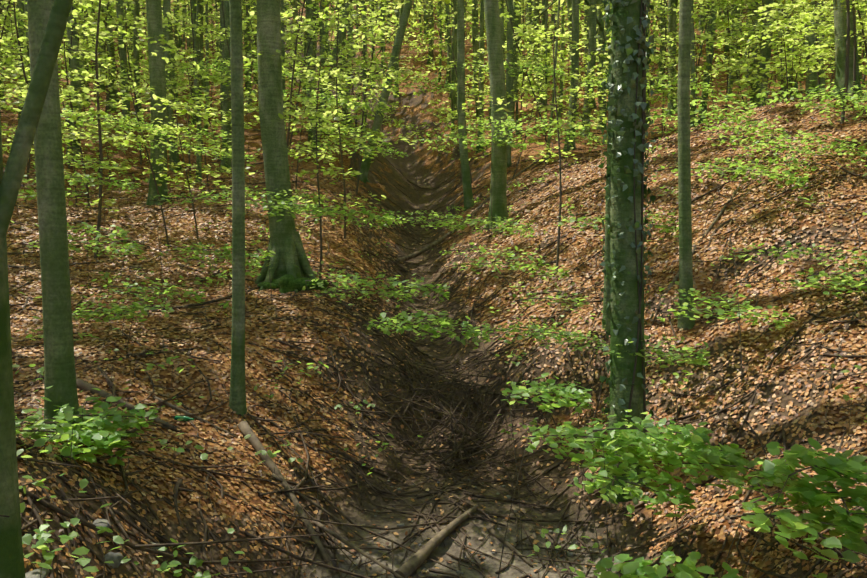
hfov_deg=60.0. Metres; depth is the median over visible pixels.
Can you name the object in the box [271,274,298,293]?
moss
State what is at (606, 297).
tree
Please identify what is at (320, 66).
sapling twigs
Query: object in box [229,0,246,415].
tree
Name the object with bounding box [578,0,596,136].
tree
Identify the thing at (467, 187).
tree
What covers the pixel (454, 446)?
fallen branches
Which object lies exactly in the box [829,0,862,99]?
tree
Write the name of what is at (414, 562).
branch logs
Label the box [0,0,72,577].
tree
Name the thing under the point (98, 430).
foliage saplings
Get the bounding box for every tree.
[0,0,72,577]
[27,0,79,430]
[116,0,131,128]
[133,0,143,123]
[146,0,169,204]
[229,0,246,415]
[254,0,327,292]
[308,0,351,155]
[354,0,412,182]
[457,0,474,210]
[484,0,508,230]
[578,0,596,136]
[584,0,648,504]
[596,0,606,129]
[602,21,612,330]
[666,0,677,114]
[677,0,694,329]
[753,0,773,107]
[805,0,824,95]
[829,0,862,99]
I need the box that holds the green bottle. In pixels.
[175,415,193,421]
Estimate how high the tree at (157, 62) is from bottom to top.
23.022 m
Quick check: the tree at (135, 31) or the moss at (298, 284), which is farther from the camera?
the tree at (135, 31)
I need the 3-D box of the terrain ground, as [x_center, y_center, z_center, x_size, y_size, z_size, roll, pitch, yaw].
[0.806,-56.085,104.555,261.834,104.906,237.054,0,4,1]
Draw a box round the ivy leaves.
[598,0,656,458]
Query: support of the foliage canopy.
on the terrain ground
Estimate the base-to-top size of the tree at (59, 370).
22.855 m
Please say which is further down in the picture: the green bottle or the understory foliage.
the green bottle
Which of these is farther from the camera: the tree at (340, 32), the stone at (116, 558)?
the tree at (340, 32)
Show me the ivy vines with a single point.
(639, 328)
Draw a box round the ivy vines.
[612,0,645,485]
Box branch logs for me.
[76,156,751,577]
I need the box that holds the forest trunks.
[0,0,866,182]
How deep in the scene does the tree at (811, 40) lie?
25.88 m
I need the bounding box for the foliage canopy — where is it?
[75,0,761,32]
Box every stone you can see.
[25,567,49,577]
[93,519,111,527]
[103,552,122,567]
[150,542,160,549]
[566,551,573,556]
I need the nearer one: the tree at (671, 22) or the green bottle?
the green bottle
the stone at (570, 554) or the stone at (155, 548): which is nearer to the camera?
the stone at (155, 548)
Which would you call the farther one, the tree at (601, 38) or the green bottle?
the tree at (601, 38)
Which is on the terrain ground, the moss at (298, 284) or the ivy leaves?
the moss at (298, 284)
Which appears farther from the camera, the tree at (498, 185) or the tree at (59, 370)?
the tree at (498, 185)
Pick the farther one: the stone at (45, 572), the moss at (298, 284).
the moss at (298, 284)
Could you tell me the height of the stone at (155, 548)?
0.073 m
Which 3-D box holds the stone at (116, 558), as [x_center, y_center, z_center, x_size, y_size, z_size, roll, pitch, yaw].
[-2.260,1.903,5.262,0.180,0.130,0.120,-4,6,-44]
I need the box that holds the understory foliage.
[0,0,866,212]
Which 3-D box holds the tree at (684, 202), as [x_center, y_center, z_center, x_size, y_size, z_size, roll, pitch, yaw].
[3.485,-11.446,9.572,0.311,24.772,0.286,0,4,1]
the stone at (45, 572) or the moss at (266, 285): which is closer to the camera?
the stone at (45, 572)
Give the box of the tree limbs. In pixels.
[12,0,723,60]
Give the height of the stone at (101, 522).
0.083 m
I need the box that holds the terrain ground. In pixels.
[0,0,866,577]
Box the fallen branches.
[0,80,866,577]
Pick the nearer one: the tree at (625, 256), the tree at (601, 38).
the tree at (625, 256)
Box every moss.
[257,281,279,288]
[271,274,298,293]
[290,277,328,290]
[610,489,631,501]
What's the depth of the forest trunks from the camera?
40.51 m
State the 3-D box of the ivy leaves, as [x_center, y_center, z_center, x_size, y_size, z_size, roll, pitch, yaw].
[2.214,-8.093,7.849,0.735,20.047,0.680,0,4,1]
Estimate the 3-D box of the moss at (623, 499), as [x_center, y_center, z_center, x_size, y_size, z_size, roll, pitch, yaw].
[2.120,2.280,8.320,0.262,0.169,0.252,-1,4,-19]
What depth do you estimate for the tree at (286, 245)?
13.46 m
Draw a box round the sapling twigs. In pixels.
[0,0,866,577]
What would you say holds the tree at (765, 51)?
on the terrain ground
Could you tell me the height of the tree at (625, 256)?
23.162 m
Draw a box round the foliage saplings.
[2,58,866,577]
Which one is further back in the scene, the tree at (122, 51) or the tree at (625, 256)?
the tree at (122, 51)

